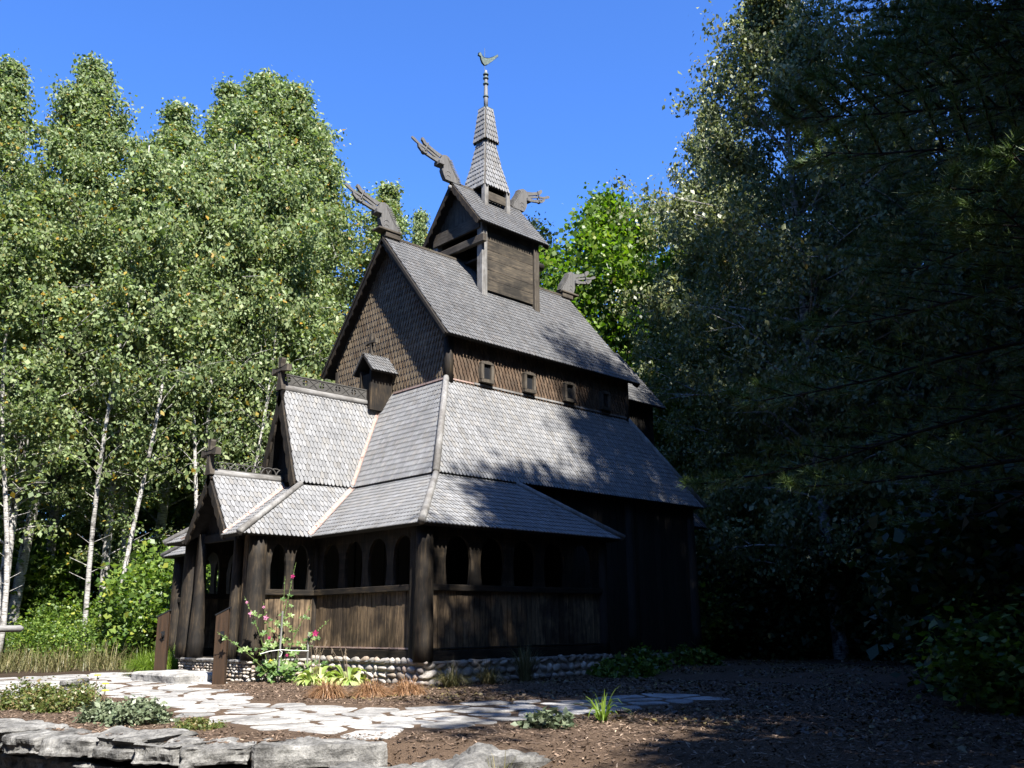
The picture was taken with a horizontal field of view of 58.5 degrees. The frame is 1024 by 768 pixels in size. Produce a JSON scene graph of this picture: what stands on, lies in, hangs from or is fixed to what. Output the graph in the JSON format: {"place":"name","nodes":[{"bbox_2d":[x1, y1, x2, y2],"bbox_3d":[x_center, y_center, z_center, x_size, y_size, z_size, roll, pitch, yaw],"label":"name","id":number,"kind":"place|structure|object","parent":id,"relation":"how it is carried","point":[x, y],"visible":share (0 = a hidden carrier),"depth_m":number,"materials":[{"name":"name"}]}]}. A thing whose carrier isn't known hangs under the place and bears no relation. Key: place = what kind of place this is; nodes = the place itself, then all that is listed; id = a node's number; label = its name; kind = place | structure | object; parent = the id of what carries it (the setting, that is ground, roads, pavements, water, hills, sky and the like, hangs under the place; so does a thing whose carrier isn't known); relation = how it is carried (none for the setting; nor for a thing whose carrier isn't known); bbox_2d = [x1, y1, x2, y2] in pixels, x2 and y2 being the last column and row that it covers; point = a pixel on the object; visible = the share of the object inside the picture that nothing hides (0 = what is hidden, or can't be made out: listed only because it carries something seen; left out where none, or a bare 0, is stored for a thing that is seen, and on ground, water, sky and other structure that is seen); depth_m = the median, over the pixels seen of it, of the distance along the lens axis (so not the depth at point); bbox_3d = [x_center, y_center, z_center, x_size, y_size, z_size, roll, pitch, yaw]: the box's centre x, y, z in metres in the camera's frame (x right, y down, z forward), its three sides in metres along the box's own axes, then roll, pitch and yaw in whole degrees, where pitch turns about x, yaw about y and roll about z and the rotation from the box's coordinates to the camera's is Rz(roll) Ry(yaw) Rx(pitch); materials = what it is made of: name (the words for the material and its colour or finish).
{"place":"outdoors","nodes":[
{"label":"outdoors","id":0,"kind":"place"},
{"bbox_2d":[0,637,150,672],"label":"rough grass","id":1,"kind":"structure","parent":0,"point":[60,664],"depth_m":20.00,"materials":[{"name":"green plant"}]},
{"bbox_2d":[0,654,913,767],"bbox_3d":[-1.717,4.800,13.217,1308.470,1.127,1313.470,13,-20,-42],"label":"ground","id":2,"kind":"structure","parent":0,"point":[830,660],"depth_m":19.35,"materials":[{"name":"soil"}]},
{"bbox_2d":[0,625,23,631],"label":"log rail","id":3,"kind":"object","parent":2,"relation":"on","point":[11,628],"visible":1,"depth_m":18.74,"materials":[{"name":"grey wood"}]},
{"bbox_2d":[2,611,63,666],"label":"shrub","id":4,"kind":"object","parent":2,"relation":"on","point":[26,637],"visible":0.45,"depth_m":22.33,"materials":[{"name":"green plant"}]},
{"bbox_2d":[0,48,86,447],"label":"birch tree","id":5,"kind":"object","parent":2,"relation":"on","point":[14,92],"visible":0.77,"depth_m":25.34,"materials":[{"name":"green plant"}]},
{"bbox_2d":[0,187,88,657],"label":"birch tree","id":6,"kind":"object","parent":2,"relation":"on","point":[25,232],"visible":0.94,"depth_m":22.98,"materials":[{"name":"green plant"}]},
{"bbox_2d":[0,292,92,559],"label":"forest tree","id":7,"kind":"object","parent":2,"relation":"on","point":[21,505],"visible":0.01,"depth_m":35.89,"materials":[{"name":"green plant"}]},
{"bbox_2d":[0,496,93,623],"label":"shrub","id":8,"kind":"object","parent":2,"relation":"on","point":[41,572],"visible":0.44,"depth_m":25.98,"materials":[{"name":"green plant"}]},
{"bbox_2d":[5,585,110,652],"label":"shrub","id":9,"kind":"object","parent":2,"relation":"on","point":[69,615],"visible":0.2,"depth_m":24.01,"materials":[{"name":"green plant"}]},
{"bbox_2d":[12,675,105,713],"bbox_3d":[-5.143,3.527,10.456,0.966,0.479,1.087,13,-20,-42],"label":"yarrow","id":10,"kind":"object","parent":2,"relation":"on","point":[46,700],"visible":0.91,"depth_m":10.27,"materials":[{"name":"green plant"}]},
{"bbox_2d":[32,610,111,667],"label":"shrub","id":11,"kind":"object","parent":2,"relation":"on","point":[59,634],"visible":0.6,"depth_m":21.73,"materials":[{"name":"green plant"}]},
{"bbox_2d":[0,75,150,648],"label":"birch tree","id":12,"kind":"object","parent":2,"relation":"on","point":[72,193],"visible":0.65,"depth_m":24.44,"materials":[{"name":"green plant"}]},
{"bbox_2d":[0,310,155,602],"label":"broadleaf tree","id":13,"kind":"object","parent":2,"relation":"on","point":[20,512],"depth_m":30.91,"materials":[{"name":"green plant"}]},
{"bbox_2d":[31,516,149,629],"bbox_3d":[-13.632,6.477,29.189,5.124,4.795,4.657,6,-16,-23],"label":"shrub","id":14,"kind":"object","parent":2,"relation":"on","point":[94,588],"visible":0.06,"depth_m":29.11,"materials":[{"name":"green plant"}]},
{"bbox_2d":[0,191,191,611],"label":"birch tree","id":15,"kind":"object","parent":2,"relation":"on","point":[54,514],"depth_m":26.99,"materials":[{"name":"green plant"}]},
{"bbox_2d":[0,50,206,640],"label":"birch tree","id":16,"kind":"object","parent":2,"relation":"on","point":[64,103],"visible":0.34,"depth_m":25.86,"materials":[{"name":"green plant"}]},
{"bbox_2d":[20,434,188,595],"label":"forest tree","id":17,"kind":"object","parent":2,"relation":"on","point":[138,516],"depth_m":39.87,"materials":[{"name":"green plant"}]},
{"bbox_2d":[7,164,216,573],"bbox_3d":[-12.094,0.304,27.838,6.955,16.088,7.048,-10,-18,32],"label":"birch tree","id":18,"kind":"object","parent":2,"relation":"on","point":[123,542],"visible":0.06,"depth_m":27.13,"materials":[{"name":"green plant"}]},
{"bbox_2d":[39,144,207,644],"bbox_3d":[-10.622,0.182,24.500,4.156,14.650,3.849,8,-17,-28],"label":"birch tree","id":19,"kind":"object","parent":2,"relation":"on","point":[142,229],"visible":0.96,"depth_m":24.80,"materials":[{"name":"green plant"}]},
{"bbox_2d":[27,355,221,595],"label":"broadleaf tree","id":20,"kind":"object","parent":2,"relation":"on","point":[184,515],"visible":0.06,"depth_m":34.31,"materials":[{"name":"green plant"}]},
{"bbox_2d":[25,185,234,631],"bbox_3d":[-11.129,0.699,26.475,5.540,14.535,5.689,4,-15,-17],"label":"birch tree","id":21,"kind":"object","parent":2,"relation":"on","point":[107,518],"visible":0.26,"depth_m":26.11,"materials":[{"name":"green plant"}]},
{"bbox_2d":[84,540,208,667],"bbox_3d":[-8.745,5.392,22.203,3.315,3.103,3.013,-8,-16,26],"label":"shrub","id":22,"kind":"object","parent":2,"relation":"on","point":[115,625],"visible":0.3,"depth_m":21.47,"materials":[{"name":"green plant"}]},
{"bbox_2d":[114,641,178,675],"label":"grass clump","id":23,"kind":"object","parent":2,"relation":"on","point":[143,665],"visible":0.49,"depth_m":17.50,"materials":[{"name":"green plant"}]},
{"bbox_2d":[90,521,217,630],"bbox_3d":[-9.754,5.887,25.574,3.835,3.949,4.219,9,-18,-32],"label":"shrub","id":24,"kind":"object","parent":2,"relation":"on","point":[140,560],"visible":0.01,"depth_m":25.11,"materials":[{"name":"green plant"}]},
{"bbox_2d":[154,609,171,670],"bbox_3d":[-6.336,4.758,16.467,0.244,1.350,0.193,0,-15,0],"label":"handrail post","id":25,"kind":"object","parent":2,"relation":"on","point":[162,642],"visible":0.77,"depth_m":16.51,"materials":[{"name":"brown wood"}]},
{"bbox_2d":[108,547,217,618],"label":"shrub","id":26,"kind":"object","parent":2,"relation":"on","point":[143,574],"depth_m":23.67,"materials":[{"name":"green plant"}]},
{"bbox_2d":[83,156,243,593],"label":"birch tree","id":27,"kind":"object","parent":2,"relation":"on","point":[181,177],"visible":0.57,"depth_m":26.54,"materials":[{"name":"green plant"}]},
{"bbox_2d":[122,559,217,661],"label":"shrub","id":28,"kind":"object","parent":2,"relation":"on","point":[166,586],"visible":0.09,"depth_m":20.77,"materials":[{"name":"green plant"}]},
{"bbox_2d":[119,148,260,529],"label":"birch tree","id":29,"kind":"object","parent":2,"relation":"on","point":[205,204],"visible":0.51,"depth_m":28.09,"materials":[{"name":"green plant"}]},
{"bbox_2d":[80,96,299,559],"bbox_3d":[-11.415,-1.018,30.340,7.818,20.018,7.523,12,-19,-39],"label":"birch tree","id":30,"kind":"object","parent":2,"relation":"on","point":[177,123],"visible":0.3,"depth_m":31.16,"materials":[{"name":"green plant"}]},
{"bbox_2d":[133,406,248,544],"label":"broadleaf tree","id":31,"kind":"object","parent":2,"relation":"on","point":[181,503],"depth_m":37.40,"materials":[{"name":"green plant"}]},
{"bbox_2d":[0,718,387,767],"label":"retaining wall","id":32,"kind":"structure","parent":2,"relation":"on","point":[30,744],"depth_m":7.25,"materials":[{"name":"stone"}]},
{"bbox_2d":[158,142,289,487],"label":"birch tree","id":33,"kind":"object","parent":2,"relation":"on","point":[229,164],"visible":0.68,"depth_m":29.19,"materials":[{"name":"green plant"}]},
{"bbox_2d":[134,69,355,469],"bbox_3d":[-9.024,-1.208,31.855,8.983,21.127,8.864,6,-16,-24],"label":"birch tree","id":34,"kind":"object","parent":2,"relation":"on","point":[263,92],"visible":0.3,"depth_m":31.84,"materials":[{"name":"green plant"}]},
{"bbox_2d":[172,72,335,530],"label":"birch tree","id":35,"kind":"object","parent":2,"relation":"on","point":[222,94],"visible":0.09,"depth_m":34.44,"materials":[{"name":"green plant"}]},
{"bbox_2d":[177,70,348,474],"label":"birch tree","id":36,"kind":"object","parent":2,"relation":"on","point":[301,104],"visible":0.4,"depth_m":32.19,"materials":[{"name":"green plant"}]},
{"bbox_2d":[212,155,323,472],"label":"birch tree","id":37,"kind":"object","parent":2,"relation":"on","point":[272,362],"visible":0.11,"depth_m":30.42,"materials":[{"name":"green plant"}]},
{"bbox_2d":[168,67,369,464],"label":"birch tree","id":38,"kind":"object","parent":2,"relation":"on","point":[333,239],"visible":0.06,"depth_m":33.78,"materials":[{"name":"green plant"}]},
{"bbox_2d":[211,162,327,471],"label":"birch tree","id":39,"kind":"object","parent":2,"relation":"on","point":[273,306],"visible":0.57,"depth_m":30.14,"materials":[{"name":"green plant"}]},
{"bbox_2d":[248,162,336,463],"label":"birch tree","id":40,"kind":"object","parent":2,"relation":"on","point":[306,199],"visible":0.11,"depth_m":32.15,"materials":[{"name":"green plant"}]},
{"bbox_2d":[249,110,376,432],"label":"birch tree","id":41,"kind":"object","parent":2,"relation":"on","point":[347,242],"visible":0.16,"depth_m":36.91,"materials":[{"name":"green plant"}]},
{"bbox_2d":[0,672,730,739],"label":"flagstone path","id":42,"kind":"structure","parent":2,"relation":"on","point":[397,722],"depth_m":10.01,"materials":[{"name":"stone"}]},
{"bbox_2d":[59,678,89,689],"bbox_3d":[-6.654,4.573,13.900,0.289,0.181,0.532,1,-15,-5],"label":"edging rock","id":43,"kind":"object","parent":42,"relation":"on","point":[63,683],"visible":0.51,"depth_m":13.68,"materials":[{"name":"stone"}]},
{"bbox_2d":[131,670,211,683],"bbox_3d":[-5.726,5.057,15.652,0.990,0.278,1.785,13,-20,-42],"label":"doorstep slab","id":44,"kind":"structure","parent":42,"relation":"on","point":[176,676],"depth_m":15.14,"materials":[{"name":"stone"}]},
{"bbox_2d":[317,178,419,380],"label":"birch tree","id":45,"kind":"object","parent":2,"relation":"on","point":[390,195],"visible":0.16,"depth_m":36.12,"materials":[{"name":"green plant"}]},
{"bbox_2d":[329,753,491,767],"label":"boulder","id":46,"kind":"object","parent":2,"relation":"on","point":[466,760],"visible":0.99,"depth_m":6.41,"materials":[{"name":"stone"}]},
{"bbox_2d":[406,206,430,248],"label":"birch tree","id":47,"kind":"object","parent":2,"relation":"on","point":[419,234],"visible":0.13,"depth_m":45.70,"materials":[{"name":"green plant"}]},
{"bbox_2d":[160,48,708,685],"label":"stave church","id":48,"kind":"structure","parent":2,"relation":"on","point":[466,466],"depth_m":18.19,"materials":[{"name":"brown"}]},
{"bbox_2d":[326,542,356,588],"bbox_3d":[-3.409,4.219,18.178,0.070,2.200,0.960,13,-20,-42],"label":"window","id":49,"kind":"structure","parent":48,"relation":"in","point":[333,554],"depth_m":18.36,"materials":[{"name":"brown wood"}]},
{"bbox_2d":[478,361,494,384],"bbox_3d":[-0.546,-0.242,19.213,0.356,0.471,0.146,13,-20,-42],"label":"window","id":50,"kind":"structure","parent":48,"relation":"in","point":[485,369],"depth_m":19.18,"materials":[{"name":"brown wood"}]},
{"bbox_2d":[521,371,536,394],"bbox_3d":[0.364,-0.028,20.058,0.356,0.471,0.146,13,-20,-42],"label":"window","id":51,"kind":"structure","parent":48,"relation":"in","point":[528,378],"depth_m":20.03,"materials":[{"name":"brown wood"}]},
{"bbox_2d":[562,382,575,403],"bbox_3d":[1.296,0.191,20.922,0.356,0.471,0.146,13,-20,-42],"label":"window","id":52,"kind":"structure","parent":48,"relation":"in","point":[568,389],"depth_m":20.90,"materials":[{"name":"brown wood"}]},
{"bbox_2d":[598,391,611,411],"bbox_3d":[2.206,0.404,21.767,0.356,0.471,0.146,13,-20,-42],"label":"window","id":53,"kind":"structure","parent":48,"relation":"in","point":[604,401],"depth_m":21.73,"materials":[{"name":"brown wood"}]},
{"bbox_2d":[453,742,551,767],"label":"boulder","id":54,"kind":"object","parent":2,"relation":"on","point":[480,751],"visible":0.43,"depth_m":6.63,"materials":[{"name":"stone"}]},
{"bbox_2d":[0,661,1023,767],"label":"mulch bed","id":55,"kind":"object","parent":2,"relation":"on","point":[446,749],"visible":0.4,"depth_m":7.96,"materials":[{"name":"brown wood"}]},
{"bbox_2d":[0,677,54,710],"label":"yarrow","id":56,"kind":"object","parent":55,"relation":"on","point":[7,703],"visible":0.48,"depth_m":10.59,"materials":[{"name":"green plant"}]},
{"bbox_2d":[72,697,123,723],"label":"silver plant","id":57,"kind":"object","parent":55,"relation":"on","point":[98,708],"visible":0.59,"depth_m":8.92,"materials":[{"name":"green plant"}]},
{"bbox_2d":[94,694,179,726],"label":"plant","id":58,"kind":"object","parent":55,"relation":"on","point":[139,710],"visible":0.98,"depth_m":8.67,"materials":[{"name":"plant"}]},
{"bbox_2d":[166,716,229,730],"bbox_3d":[-2.824,3.055,8.210,0.495,0.145,0.454,-7,-16,24],"label":"creeping thyme","id":59,"kind":"object","parent":55,"relation":"on","point":[195,723],"visible":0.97,"depth_m":8.14,"materials":[{"name":"green plant"}]},
{"bbox_2d":[212,607,231,683],"bbox_3d":[-4.720,4.293,14.754,0.244,1.350,0.193,0,-15,0],"label":"handrail post","id":60,"kind":"object","parent":55,"relation":"on","point":[220,658],"visible":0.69,"depth_m":14.78,"materials":[{"name":"brown wood"}]},
{"bbox_2d":[217,564,328,683],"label":"hollyhock","id":61,"kind":"object","parent":55,"relation":"on","point":[272,670],"visible":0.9,"depth_m":15.08,"materials":[{"name":"green plant"}]},
{"bbox_2d":[277,611,283,682],"bbox_3d":[-3.785,4.344,14.905,0.042,1.240,0.022,13,-20,-42],"label":"garden stake","id":62,"kind":"object","parent":55,"relation":"on","point":[280,644],"visible":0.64,"depth_m":14.93,"materials":[{"name":"grey wood"}]},
{"bbox_2d":[306,633,308,668],"bbox_3d":[-3.395,4.582,15.155,0.022,0.900,0.022,13,-20,-42],"label":"garden stake","id":63,"kind":"object","parent":55,"relation":"on","point":[308,650],"visible":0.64,"depth_m":15.19,"materials":[{"name":"grey wood"}]},
{"bbox_2d":[293,640,326,685],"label":"hosta","id":64,"kind":"object","parent":55,"relation":"on","point":[309,678],"visible":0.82,"depth_m":14.18,"materials":[{"name":"green plant"}]},
{"bbox_2d":[296,640,337,682],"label":"hosta","id":65,"kind":"object","parent":55,"relation":"on","point":[321,673],"visible":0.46,"depth_m":14.78,"materials":[{"name":"green plant"}]},
{"bbox_2d":[298,677,349,698],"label":"sedge clump","id":66,"kind":"object","parent":55,"relation":"on","point":[332,691],"visible":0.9,"depth_m":11.89,"materials":[{"name":"orange plant"}]},
{"bbox_2d":[326,642,371,685],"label":"hosta","id":67,"kind":"object","parent":55,"relation":"on","point":[349,674],"visible":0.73,"depth_m":14.19,"materials":[{"name":"green plant"}]},
{"bbox_2d":[345,672,392,697],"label":"sedge clump","id":68,"kind":"object","parent":55,"relation":"on","point":[369,690],"visible":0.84,"depth_m":11.89,"materials":[{"name":"orange plant"}]},
{"bbox_2d":[384,675,427,695],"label":"sedge clump","id":69,"kind":"object","parent":55,"relation":"on","point":[409,688],"visible":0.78,"depth_m":12.05,"materials":[{"name":"orange plant"}]},
{"bbox_2d":[426,661,473,687],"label":"grass clump","id":70,"kind":"object","parent":55,"relation":"on","point":[452,679],"visible":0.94,"depth_m":13.43,"materials":[{"name":"green plant"}]},
{"bbox_2d":[467,655,510,684],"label":"grass clump","id":71,"kind":"object","parent":55,"relation":"on","point":[492,677],"visible":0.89,"depth_m":13.93,"materials":[{"name":"green plant"}]},
{"bbox_2d":[506,640,551,681],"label":"grass clump","id":72,"kind":"object","parent":55,"relation":"on","point":[524,667],"visible":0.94,"depth_m":14.55,"materials":[{"name":"green plant"}]},
{"bbox_2d":[510,706,577,728],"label":"silver plant","id":73,"kind":"object","parent":55,"relation":"on","point":[546,718],"visible":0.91,"depth_m":8.15,"materials":[{"name":"green plant"}]},
{"bbox_2d":[575,687,628,720],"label":"daylily","id":74,"kind":"object","parent":55,"relation":"on","point":[600,715],"visible":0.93,"depth_m":8.67,"materials":[{"name":"green plant"}]},
{"bbox_2d":[586,651,666,677],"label":"ground plant","id":75,"kind":"object","parent":55,"relation":"on","point":[636,667],"visible":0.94,"depth_m":15.83,"materials":[{"name":"green plant"}]},
{"bbox_2d":[615,642,680,669],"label":"ground plant","id":76,"kind":"object","parent":55,"relation":"on","point":[663,660],"visible":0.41,"depth_m":18.30,"materials":[{"name":"green plant"}]},
{"bbox_2d":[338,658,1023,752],"bbox_3d":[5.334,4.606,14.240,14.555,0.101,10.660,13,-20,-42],"label":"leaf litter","id":77,"kind":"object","parent":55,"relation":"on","point":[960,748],"visible":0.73,"depth_m":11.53,"materials":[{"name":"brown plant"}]},
{"bbox_2d":[667,642,725,665],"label":"ground plant","id":78,"kind":"object","parent":55,"relation":"on","point":[686,654],"visible":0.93,"depth_m":19.55,"materials":[{"name":"green plant"}]},
{"bbox_2d":[524,206,603,319],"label":"forest tree","id":79,"kind":"object","parent":2,"relation":"on","point":[542,231],"visible":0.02,"depth_m":42.93,"materials":[{"name":"green plant"}]},
{"bbox_2d":[539,180,708,492],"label":"maple tree","id":80,"kind":"object","parent":2,"relation":"on","point":[609,256],"visible":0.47,"depth_m":35.09,"materials":[{"name":"green plant"}]},
{"bbox_2d":[602,254,678,387],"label":"forest tree","id":81,"kind":"object","parent":2,"relation":"on","point":[625,349],"depth_m":42.82,"materials":[{"name":"green plant"}]},
{"bbox_2d":[582,249,743,571],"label":"maple tree","id":82,"kind":"object","parent":2,"relation":"on","point":[667,416],"visible":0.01,"depth_m":35.03,"materials":[{"name":"green plant"}]},
{"bbox_2d":[695,481,787,654],"bbox_3d":[6.561,5.701,28.040,5.476,5.517,6.772,-3,-15,9],"label":"dark shrub","id":83,"kind":"object","parent":2,"relation":"on","point":[709,578],"visible":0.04,"depth_m":26.64,"materials":[{"name":"green plant"}]},
{"bbox_2d":[623,103,873,547],"bbox_3d":[8.207,-0.873,31.799,8.382,20.503,8.518,-14,-20,42],"label":"birch tree","id":84,"kind":"object","parent":2,"relation":"on","point":[683,185],"visible":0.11,"depth_m":31.60,"materials":[{"name":"green plant"}]},
{"bbox_2d":[613,144,903,595],"bbox_3d":[7.910,-0.187,29.052,9.349,17.632,9.199,-7,-16,22],"label":"birch tree","id":85,"kind":"object","parent":2,"relation":"on","point":[677,428],"visible":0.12,"depth_m":28.68,"materials":[{"name":"green plant"}]},
{"bbox_2d":[696,505,831,656],"bbox_3d":[7.434,5.545,25.962,4.611,4.646,5.703,-9,-17,28],"label":"dark shrub","id":86,"kind":"object","parent":2,"relation":"on","point":[707,551],"visible":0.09,"depth_m":25.08,"materials":[{"name":"green plant"}]},
{"bbox_2d":[660,308,890,549],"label":"broadleaf tree","id":87,"kind":"object","parent":2,"relation":"on","point":[729,355],"visible":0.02,"depth_m":30.82,"materials":[{"name":"green plant"}]},
{"bbox_2d":[708,535,862,659],"bbox_3d":[7.033,5.492,23.704,4.277,3.485,3.458,12,-19,-40],"label":"dark shrub","id":88,"kind":"object","parent":2,"relation":"on","point":[791,637],"visible":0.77,"depth_m":22.87,"materials":[{"name":"green plant"}]},
{"bbox_2d":[584,0,1009,659],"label":"birch tree","id":89,"kind":"object","parent":2,"relation":"on","point":[782,42],"visible":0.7,"depth_m":23.81,"materials":[{"name":"green plant"}]},
{"bbox_2d":[676,0,1023,550],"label":"pine tree","id":90,"kind":"object","parent":2,"relation":"on","point":[985,201],"visible":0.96,"depth_m":8.75,"materials":[{"name":"green plant"}]},
{"bbox_2d":[812,501,892,655],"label":"dark shrub","id":91,"kind":"object","parent":2,"relation":"on","point":[847,577],"visible":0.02,"depth_m":24.99,"materials":[{"name":"green plant"}]},
{"bbox_2d":[802,502,911,660],"bbox_3d":[9.431,4.922,22.636,4.035,4.065,4.990,8,-17,-30],"label":"dark shrub","id":92,"kind":"object","parent":2,"relation":"on","point":[865,612],"visible":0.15,"depth_m":22.23,"materials":[{"name":"green plant"}]},
{"bbox_2d":[787,135,947,495],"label":"forest tree","id":93,"kind":"object","parent":2,"relation":"on","point":[861,276],"visible":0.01,"depth_m":33.78,"materials":[{"name":"green plant"}]},
{"bbox_2d":[739,0,1023,591],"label":"birch tree","id":94,"kind":"object","parent":2,"relation":"on","point":[965,343],"visible":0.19,"depth_m":22.62,"materials":[{"name":"green plant"}]},
{"bbox_2d":[752,104,1015,525],"bbox_3d":[12.809,-0.896,29.732,10.162,19.083,9.938,-5,-15,15],"label":"forest tree","id":95,"kind":"object","parent":2,"relation":"on","point":[873,179],"depth_m":29.34,"materials":[{"name":"green plant"}]},
{"bbox_2d":[864,568,916,664],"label":"dark shrub","id":96,"kind":"object","parent":2,"relation":"on","point":[891,639],"visible":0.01,"depth_m":19.41,"materials":[{"name":"green plant"}]},
{"bbox_2d":[834,446,1023,703],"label":"dark shrub","id":97,"kind":"object","parent":2,"relation":"on","point":[951,559],"visible":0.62,"depth_m":10.64,"materials":[{"name":"green plant"}]},
{"bbox_2d":[862,467,1021,688],"bbox_3d":[6.721,2.770,12.877,3.170,3.194,3.921,-2,-15,7],"label":"dark shrub","id":98,"kind":"object","parent":2,"relation":"on","point":[888,618],"depth_m":13.52,"materials":[{"name":"green plant"}]},
{"bbox_2d":[892,565,1023,715],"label":"shrub","id":99,"kind":"object","parent":2,"relation":"on","point":[992,676],"visible":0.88,"depth_m":9.36,"materials":[{"name":"green plant"}]},
{"bbox_2d":[897,0,1023,475],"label":"forest tree","id":100,"kind":"object","parent":2,"relation":"on","point":[974,323],"visible":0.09,"depth_m":21.01,"materials":[{"name":"green plant"}]},
{"bbox_2d":[0,0,1001,539],"label":"sky","id":101,"kind":"structure","parent":0,"point":[578,89],"materials":[{"name":"blue"}]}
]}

